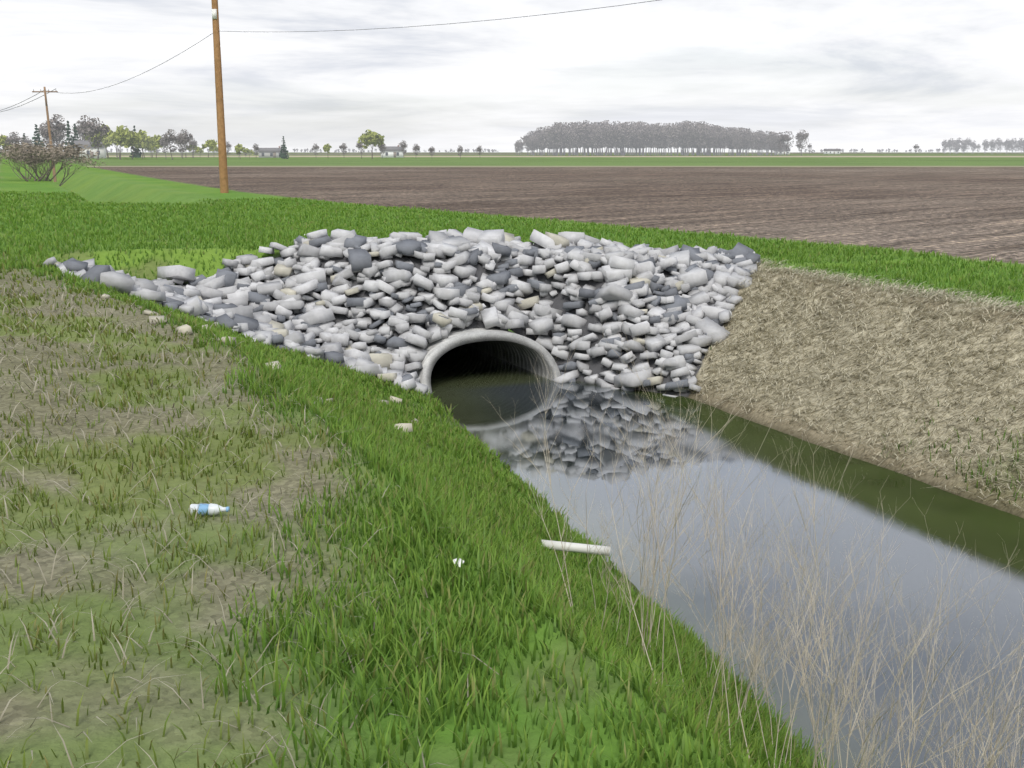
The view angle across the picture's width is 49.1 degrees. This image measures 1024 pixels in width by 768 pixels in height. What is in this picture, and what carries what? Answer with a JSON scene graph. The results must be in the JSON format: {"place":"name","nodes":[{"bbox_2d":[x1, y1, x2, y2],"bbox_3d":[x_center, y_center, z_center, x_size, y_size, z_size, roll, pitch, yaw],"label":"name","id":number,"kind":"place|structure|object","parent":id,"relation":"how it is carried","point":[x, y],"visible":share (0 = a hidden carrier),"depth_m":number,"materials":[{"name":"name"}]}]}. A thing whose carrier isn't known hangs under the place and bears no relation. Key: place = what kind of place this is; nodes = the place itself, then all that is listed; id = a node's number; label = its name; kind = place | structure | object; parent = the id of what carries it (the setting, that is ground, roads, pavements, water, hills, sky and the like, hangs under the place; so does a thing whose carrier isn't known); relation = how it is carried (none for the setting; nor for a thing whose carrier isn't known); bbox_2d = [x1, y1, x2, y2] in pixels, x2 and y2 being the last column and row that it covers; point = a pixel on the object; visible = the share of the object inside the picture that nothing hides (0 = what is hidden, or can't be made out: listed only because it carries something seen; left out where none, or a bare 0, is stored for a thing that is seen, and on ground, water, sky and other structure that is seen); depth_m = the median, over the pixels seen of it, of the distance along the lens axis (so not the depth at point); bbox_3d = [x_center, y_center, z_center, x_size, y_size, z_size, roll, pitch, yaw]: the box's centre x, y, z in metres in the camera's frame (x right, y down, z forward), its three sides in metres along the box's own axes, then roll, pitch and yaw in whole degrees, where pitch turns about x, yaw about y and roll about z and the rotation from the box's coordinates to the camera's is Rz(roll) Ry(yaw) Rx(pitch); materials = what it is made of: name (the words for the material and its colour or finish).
{"place":"outdoors","nodes":[
{"label":"outdoors","id":0,"kind":"place"},
{"bbox_2d":[0,152,1023,767],"bbox_3d":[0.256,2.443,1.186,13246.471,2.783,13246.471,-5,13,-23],"label":"ground","id":1,"kind":"structure","parent":0,"point":[962,204],"depth_m":9.32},
{"bbox_2d":[0,134,10,156],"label":"willow tree","id":2,"kind":"object","parent":1,"relation":"on","point":[3,138],"visible":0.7,"depth_m":316.42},
{"bbox_2d":[4,132,23,147],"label":"tree","id":3,"kind":"object","parent":1,"relation":"on","point":[15,139],"visible":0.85,"depth_m":307.09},
{"bbox_2d":[0,153,50,178],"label":"shrub","id":4,"kind":"object","parent":1,"relation":"on","point":[16,156],"visible":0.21,"depth_m":66.80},
{"bbox_2d":[20,136,31,150],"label":"tree","id":5,"kind":"object","parent":1,"relation":"on","point":[26,141],"visible":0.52,"depth_m":335.64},
{"bbox_2d":[0,142,73,180],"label":"shrub","id":6,"kind":"object","parent":1,"relation":"on","point":[51,153],"visible":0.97,"depth_m":61.08,"materials":[{"name":"plant"}]},
{"bbox_2d":[31,124,43,150],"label":"spruce tree","id":7,"kind":"object","parent":1,"relation":"on","point":[38,138],"visible":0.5,"depth_m":314.58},
{"bbox_2d":[32,87,57,181],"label":"utility pole","id":8,"kind":"object","parent":1,"relation":"on","point":[50,137],"visible":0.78,"depth_m":115.51,"materials":[{"name":"wood"}]},
{"bbox_2d":[38,120,55,146],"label":"tree","id":9,"kind":"object","parent":1,"relation":"on","point":[41,129],"visible":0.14,"depth_m":403.12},
{"bbox_2d":[0,140,98,180],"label":"shrub","id":10,"kind":"object","parent":1,"relation":"on","point":[77,149],"visible":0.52,"depth_m":63.08,"materials":[{"name":"plant"}]},
{"bbox_2d":[38,122,60,147],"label":"tree","id":11,"kind":"object","parent":1,"relation":"on","point":[53,132],"visible":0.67,"depth_m":333.13,"materials":[{"name":"plant"}]},
{"bbox_2d":[47,131,65,147],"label":"tree","id":12,"kind":"object","parent":1,"relation":"on","point":[59,139],"visible":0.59,"depth_m":362.20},
{"bbox_2d":[46,114,67,146],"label":"tree","id":13,"kind":"object","parent":1,"relation":"on","point":[61,127],"visible":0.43,"depth_m":377.49,"materials":[{"name":"plant"}]},
{"bbox_2d":[16,151,105,185],"bbox_3d":[-25.286,-12.116,62.803,4.844,2.042,3.308,-4,12,-19],"label":"shrub","id":14,"kind":"object","parent":1,"relation":"on","point":[33,161],"visible":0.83,"depth_m":62.62,"materials":[{"name":"plant"}]},
{"bbox_2d":[64,121,78,158],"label":"spruce tree","id":15,"kind":"object","parent":1,"relation":"on","point":[68,138],"visible":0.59,"depth_m":299.95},
{"bbox_2d":[72,124,78,139],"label":"spruce tree","id":16,"kind":"object","parent":1,"relation":"on","point":[75,133],"visible":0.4,"depth_m":374.89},
{"bbox_2d":[71,120,84,139],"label":"tree","id":17,"kind":"object","parent":1,"relation":"on","point":[81,133],"visible":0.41,"depth_m":390.77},
{"bbox_2d":[77,115,90,139],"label":"tree","id":18,"kind":"object","parent":1,"relation":"on","point":[84,126],"visible":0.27,"depth_m":363.94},
{"bbox_2d":[74,140,106,157],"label":"farmhouse","id":19,"kind":"object","parent":1,"relation":"on","point":[102,151],"visible":0.36,"depth_m":346.96,"materials":[{"name":"paint"}]},
{"bbox_2d":[83,117,109,158],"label":"tree","id":20,"kind":"object","parent":1,"relation":"on","point":[92,128],"visible":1,"depth_m":325.88,"materials":[{"name":"plant"}]},
{"bbox_2d":[91,124,112,158],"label":"willow tree","id":21,"kind":"object","parent":1,"relation":"on","point":[104,136],"visible":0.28,"depth_m":334.89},
{"bbox_2d":[102,132,127,158],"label":"willow tree","id":22,"kind":"object","parent":1,"relation":"on","point":[108,141],"visible":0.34,"depth_m":316.32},
{"bbox_2d":[110,125,132,159],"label":"willow tree","id":23,"kind":"object","parent":1,"relation":"on","point":[120,134],"visible":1,"depth_m":288.61,"materials":[{"name":"plant"}]},
{"bbox_2d":[124,130,141,158],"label":"willow tree","id":24,"kind":"object","parent":1,"relation":"on","point":[134,139],"visible":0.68,"depth_m":294.99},
{"bbox_2d":[129,126,141,157],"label":"spruce tree","id":25,"kind":"object","parent":1,"relation":"on","point":[137,153],"visible":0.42,"depth_m":381.27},
{"bbox_2d":[135,129,150,157],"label":"willow tree","id":26,"kind":"object","parent":1,"relation":"on","point":[141,132],"visible":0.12,"depth_m":375.80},
{"bbox_2d":[131,133,157,158],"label":"willow tree","id":27,"kind":"object","parent":1,"relation":"on","point":[145,141],"visible":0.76,"depth_m":324.24,"materials":[{"name":"plant"}]},
{"bbox_2d":[150,139,162,157],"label":"willow tree","id":28,"kind":"object","parent":1,"relation":"on","point":[158,145],"visible":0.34,"depth_m":353.74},
{"bbox_2d":[159,135,169,155],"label":"tree","id":29,"kind":"object","parent":1,"relation":"on","point":[162,142],"visible":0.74,"depth_m":313.83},
{"bbox_2d":[163,129,178,159],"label":"tree","id":30,"kind":"object","parent":1,"relation":"on","point":[172,139],"visible":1,"depth_m":286.31,"materials":[{"name":"plant"}]},
{"bbox_2d":[176,133,188,158],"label":"tree","id":31,"kind":"object","parent":1,"relation":"on","point":[181,140],"visible":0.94,"depth_m":333.63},
{"bbox_2d":[177,129,192,149],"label":"tree","id":32,"kind":"object","parent":1,"relation":"on","point":[187,137],"visible":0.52,"depth_m":377.88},
{"bbox_2d":[186,145,198,157],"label":"willow tree","id":33,"kind":"object","parent":1,"relation":"on","point":[196,149],"visible":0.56,"depth_m":380.00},
{"bbox_2d":[189,138,196,157],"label":"tree","id":34,"kind":"object","parent":1,"relation":"on","point":[191,142],"visible":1,"depth_m":362.96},
{"bbox_2d":[201,139,217,157],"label":"willow tree","id":35,"kind":"object","parent":1,"relation":"on","point":[211,143],"visible":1,"depth_m":386.47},
{"bbox_2d":[190,503,229,515],"bbox_3d":[-1.321,0.549,4.892,0.173,0.055,0.054,1,12,3],"label":"plastic bottle","id":36,"kind":"object","parent":1,"relation":"on","point":[210,508],"visible":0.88,"depth_m":4.87,"materials":[{"name":"plastic"}]},
{"bbox_2d":[234,143,245,158],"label":"willow tree","id":37,"kind":"object","parent":1,"relation":"on","point":[238,148],"visible":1,"depth_m":302.91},
{"bbox_2d":[252,143,258,158],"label":"tree","id":38,"kind":"object","parent":1,"relation":"on","point":[255,147],"visible":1,"depth_m":336.07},
{"bbox_2d":[257,146,285,157],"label":"farmhouse","id":39,"kind":"object","parent":1,"relation":"on","point":[269,152],"visible":0.81,"depth_m":400.09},
{"bbox_2d":[279,136,288,158],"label":"spruce tree","id":40,"kind":"object","parent":1,"relation":"on","point":[283,155],"visible":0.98,"depth_m":320.63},
{"bbox_2d":[312,144,318,154],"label":"tree","id":41,"kind":"object","parent":1,"relation":"on","point":[315,147],"visible":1,"depth_m":343.49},
{"bbox_2d":[323,143,331,152],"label":"willow tree","id":42,"kind":"object","parent":1,"relation":"on","point":[326,147],"visible":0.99,"depth_m":361.20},
{"bbox_2d":[0,0,657,192],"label":"utility pole","id":43,"kind":"object","parent":1,"relation":"on","point":[223,171],"visible":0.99,"depth_m":53.47,"materials":[{"name":"wood"}]},
{"bbox_2d":[339,143,346,153],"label":"tree","id":44,"kind":"object","parent":1,"relation":"on","point":[344,147],"visible":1,"depth_m":374.05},
{"bbox_2d":[356,140,364,158],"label":"tree","id":45,"kind":"object","parent":1,"relation":"on","point":[360,146],"visible":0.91,"depth_m":334.58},
{"bbox_2d":[357,129,384,158],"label":"willow tree","id":46,"kind":"object","parent":1,"relation":"on","point":[370,137],"visible":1,"depth_m":320.12,"materials":[{"name":"plant"}]},
{"bbox_2d":[376,144,386,157],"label":"tree","id":47,"kind":"object","parent":1,"relation":"on","point":[381,147],"visible":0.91,"depth_m":358.25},
{"bbox_2d":[304,234,464,566],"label":"litter scraps","id":48,"kind":"object","parent":1,"relation":"on","point":[458,562],"visible":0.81,"depth_m":4.23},
{"bbox_2d":[380,145,403,157],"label":"farmhouse","id":49,"kind":"object","parent":1,"relation":"on","point":[393,152],"visible":0.88,"depth_m":406.96,"materials":[{"name":"paint"}]},
{"bbox_2d":[42,227,760,479],"bbox_3d":[-2.053,-0.692,15.559,8.759,2.498,13.817,5,13,22],"label":"riprap","id":50,"kind":"object","parent":1,"relation":"on","point":[714,276],"visible":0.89,"depth_m":17.54,"materials":[{"name":"stone"}]},
{"bbox_2d":[399,140,407,154],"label":"tree","id":51,"kind":"object","parent":1,"relation":"on","point":[404,146],"visible":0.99,"depth_m":384.82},
{"bbox_2d":[412,144,420,154],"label":"tree","id":52,"kind":"object","parent":1,"relation":"on","point":[417,148],"visible":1,"depth_m":337.55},
{"bbox_2d":[457,145,463,157],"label":"tree","id":53,"kind":"object","parent":1,"relation":"on","point":[460,149],"visible":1,"depth_m":303.03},
{"bbox_2d":[417,327,560,392],"bbox_3d":[-2.572,-1.142,22.108,2.280,1.290,11.930,-5,13,-23],"label":"culvert","id":54,"kind":"object","parent":1,"relation":"on","point":[521,351],"visible":0.18,"depth_m":17.52,"materials":[{"name":"concrete"}]},
{"bbox_2d":[0,190,1023,767],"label":"grass","id":55,"kind":"structure","parent":1,"relation":"on","point":[440,484],"depth_m":5.63,"materials":[{"name":"plant"}]},
{"bbox_2d":[0,258,1023,767],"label":"dry grass","id":56,"kind":"structure","parent":1,"relation":"on","point":[894,288],"depth_m":13.63,"materials":[{"name":"plant"}]},
{"bbox_2d":[516,140,525,154],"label":"tree","id":57,"kind":"object","parent":1,"relation":"on","point":[520,144],"visible":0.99,"depth_m":659.19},
{"bbox_2d":[520,133,532,154],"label":"tree","id":58,"kind":"object","parent":1,"relation":"on","point":[524,137],"visible":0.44,"depth_m":701.84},
{"bbox_2d":[530,136,539,155],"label":"tree","id":59,"kind":"object","parent":1,"relation":"on","point":[535,141],"visible":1,"depth_m":638.34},
{"bbox_2d":[534,127,546,154],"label":"tree","id":60,"kind":"object","parent":1,"relation":"on","point":[538,128],"visible":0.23,"depth_m":657.87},
{"bbox_2d":[538,130,551,155],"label":"tree","id":61,"kind":"object","parent":1,"relation":"on","point":[542,135],"visible":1,"depth_m":625.17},
{"bbox_2d":[548,134,558,155],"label":"tree","id":62,"kind":"object","parent":1,"relation":"on","point":[554,145],"visible":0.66,"depth_m":632.68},
{"bbox_2d":[547,122,564,155],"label":"tree","id":63,"kind":"object","parent":1,"relation":"on","point":[555,130],"visible":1,"depth_m":625.11,"materials":[{"name":"plant"}]},
{"bbox_2d":[550,122,566,155],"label":"tree","id":64,"kind":"object","parent":1,"relation":"on","point":[564,128],"visible":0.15,"depth_m":641.20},
{"bbox_2d":[564,128,573,155],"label":"tree","id":65,"kind":"object","parent":1,"relation":"on","point":[568,135],"visible":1,"depth_m":626.64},
{"bbox_2d":[563,122,574,155],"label":"tree","id":66,"kind":"object","parent":1,"relation":"on","point":[567,125],"visible":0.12,"depth_m":656.59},
{"bbox_2d":[541,540,609,555],"bbox_3d":[0.456,1.179,8.064,0.505,0.129,0.068,-1,12,-3],"label":"pipe offcut","id":67,"kind":"object","parent":1,"relation":"on","point":[576,547],"visible":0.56,"depth_m":8.04,"materials":[{"name":"plastic"}]},
{"bbox_2d":[571,125,585,155],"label":"tree","id":68,"kind":"object","parent":1,"relation":"on","point":[577,134],"visible":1,"depth_m":627.49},
{"bbox_2d":[578,120,591,155],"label":"tree","id":69,"kind":"object","parent":1,"relation":"on","point":[584,127],"visible":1,"depth_m":626.64,"materials":[{"name":"plant"}]},
{"bbox_2d":[586,122,597,155],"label":"tree","id":70,"kind":"object","parent":1,"relation":"on","point":[593,126],"visible":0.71,"depth_m":628.59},
{"bbox_2d":[591,126,605,155],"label":"tree","id":71,"kind":"object","parent":1,"relation":"on","point":[599,135],"visible":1,"depth_m":623.23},
{"bbox_2d":[600,125,615,155],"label":"tree","id":72,"kind":"object","parent":1,"relation":"on","point":[608,132],"visible":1,"depth_m":623.80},
{"bbox_2d":[600,120,615,155],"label":"tree","id":73,"kind":"object","parent":1,"relation":"on","point":[607,123],"visible":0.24,"depth_m":639.71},
{"bbox_2d":[611,125,622,155],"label":"tree","id":74,"kind":"object","parent":1,"relation":"on","point":[615,137],"visible":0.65,"depth_m":627.94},
{"bbox_2d":[613,123,634,155],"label":"tree","id":75,"kind":"object","parent":1,"relation":"on","point":[624,133],"visible":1,"depth_m":620.86,"materials":[{"name":"plant"}]},
{"bbox_2d":[627,124,637,155],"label":"tree","id":76,"kind":"object","parent":1,"relation":"on","point":[632,142],"visible":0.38,"depth_m":641.69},
{"bbox_2d":[630,122,641,155],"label":"tree","id":77,"kind":"object","parent":1,"relation":"on","point":[636,146],"visible":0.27,"depth_m":644.42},
{"bbox_2d":[632,125,650,155],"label":"tree","id":78,"kind":"object","parent":1,"relation":"on","point":[641,134],"visible":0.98,"depth_m":632.44,"materials":[{"name":"plant"}]},
{"bbox_2d":[634,122,655,155],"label":"tree","id":79,"kind":"object","parent":1,"relation":"on","point":[651,129],"visible":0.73,"depth_m":634.86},
{"bbox_2d":[650,123,663,155],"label":"tree","id":80,"kind":"object","parent":1,"relation":"on","point":[655,132],"visible":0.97,"depth_m":627.09,"materials":[{"name":"plant"}]},
{"bbox_2d":[652,129,666,154],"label":"tree","id":81,"kind":"object","parent":1,"relation":"on","point":[660,140],"visible":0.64,"depth_m":632.78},
{"bbox_2d":[660,129,669,154],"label":"tree","id":82,"kind":"object","parent":1,"relation":"on","point":[664,145],"visible":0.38,"depth_m":660.29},
{"bbox_2d":[661,123,680,155],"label":"tree","id":83,"kind":"object","parent":1,"relation":"on","point":[671,134],"visible":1,"depth_m":618.81,"materials":[{"name":"plant"}]},
{"bbox_2d":[678,121,692,155],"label":"tree","id":84,"kind":"object","parent":1,"relation":"on","point":[682,128],"visible":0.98,"depth_m":622.77,"materials":[{"name":"plant"}]},
{"bbox_2d":[681,120,695,155],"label":"tree","id":85,"kind":"object","parent":1,"relation":"on","point":[691,129],"visible":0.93,"depth_m":624.22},
{"bbox_2d":[690,121,698,155],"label":"tree","id":86,"kind":"object","parent":1,"relation":"on","point":[692,122],"visible":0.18,"depth_m":644.42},
{"bbox_2d":[692,122,704,155],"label":"tree","id":87,"kind":"object","parent":1,"relation":"on","point":[695,127],"visible":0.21,"depth_m":635.02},
{"bbox_2d":[692,123,708,155],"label":"tree","id":88,"kind":"object","parent":1,"relation":"on","point":[701,131],"visible":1,"depth_m":622.31,"materials":[{"name":"plant"}]},
{"bbox_2d":[702,129,714,155],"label":"tree","id":89,"kind":"object","parent":1,"relation":"on","point":[709,136],"visible":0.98,"depth_m":624.28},
{"bbox_2d":[704,128,718,155],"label":"tree","id":90,"kind":"object","parent":1,"relation":"on","point":[714,138],"visible":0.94,"depth_m":625.46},
{"bbox_2d":[706,124,720,155],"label":"tree","id":91,"kind":"object","parent":1,"relation":"on","point":[711,126],"visible":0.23,"depth_m":635.03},
{"bbox_2d":[712,126,721,155],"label":"tree","id":92,"kind":"object","parent":1,"relation":"on","point":[717,137],"visible":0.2,"depth_m":636.06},
{"bbox_2d":[718,128,731,155],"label":"tree","id":93,"kind":"object","parent":1,"relation":"on","point":[722,137],"visible":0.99,"depth_m":629.80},
{"bbox_2d":[728,131,735,155],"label":"tree","id":94,"kind":"object","parent":1,"relation":"on","point":[729,137],"visible":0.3,"depth_m":635.21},
{"bbox_2d":[731,133,741,155],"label":"tree","id":95,"kind":"object","parent":1,"relation":"on","point":[736,139],"visible":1,"depth_m":614.29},
{"bbox_2d":[730,128,744,148],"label":"tree","id":96,"kind":"object","parent":1,"relation":"on","point":[736,132],"visible":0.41,"depth_m":623.78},
{"bbox_2d":[734,127,749,155],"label":"tree","id":97,"kind":"object","parent":1,"relation":"on","point":[745,135],"visible":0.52,"depth_m":626.86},
{"bbox_2d":[743,128,751,155],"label":"tree","id":98,"kind":"object","parent":1,"relation":"on","point":[750,132],"visible":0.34,"depth_m":634.32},
{"bbox_2d":[746,133,759,149],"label":"tree","id":99,"kind":"object","parent":1,"relation":"on","point":[751,140],"visible":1,"depth_m":617.69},
{"bbox_2d":[484,301,1023,767],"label":"dead weeds","id":100,"kind":"object","parent":1,"relation":"on","point":[864,753],"visible":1,"depth_m":4.49,"materials":[{"name":"plant"}]},
{"bbox_2d":[752,132,760,155],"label":"tree","id":101,"kind":"object","parent":1,"relation":"on","point":[758,136],"visible":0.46,"depth_m":631.54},
{"bbox_2d":[760,133,768,155],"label":"tree","id":102,"kind":"object","parent":1,"relation":"on","point":[762,140],"visible":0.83,"depth_m":631.65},
{"bbox_2d":[766,132,778,155],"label":"tree","id":103,"kind":"object","parent":1,"relation":"on","point":[771,139],"visible":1,"depth_m":613.50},
{"bbox_2d":[771,133,780,155],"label":"tree","id":104,"kind":"object","parent":1,"relation":"on","point":[779,136],"visible":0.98,"depth_m":615.98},
{"bbox_2d":[776,132,784,148],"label":"tree","id":105,"kind":"object","parent":1,"relation":"on","point":[781,138],"visible":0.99,"depth_m":617.83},
{"bbox_2d":[779,131,793,148],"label":"tree","id":106,"kind":"object","parent":1,"relation":"on","point":[787,137],"visible":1,"depth_m":616.82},
{"bbox_2d":[794,130,808,155],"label":"tree","id":107,"kind":"object","parent":1,"relation":"on","point":[801,137],"visible":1,"depth_m":615.35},
{"bbox_2d":[824,149,840,153],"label":"building","id":108,"kind":"structure","parent":1,"relation":"on","point":[831,151],"depth_m":1033.81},
{"bbox_2d":[961,140,967,152],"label":"tree","id":109,"kind":"object","parent":1,"relation":"on","point":[964,143],"visible":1,"depth_m":1157.03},
{"bbox_2d":[988,139,995,153],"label":"tree","id":110,"kind":"object","parent":1,"relation":"on","point":[991,144],"visible":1,"depth_m":907.31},
{"bbox_2d":[997,140,1005,150],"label":"tree","id":111,"kind":"object","parent":1,"relation":"on","point":[1000,143],"visible":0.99,"depth_m":1054.54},
{"bbox_2d":[0,0,1023,151],"label":"sky","id":112,"kind":"structure","parent":0,"point":[869,75],"materials":[{"name":"white"}]},
{"bbox_2d":[430,329,1023,767],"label":"water","id":113,"kind":"structure","parent":0,"point":[476,387],"depth_m":10.39,"materials":[{"name":"liquid"}]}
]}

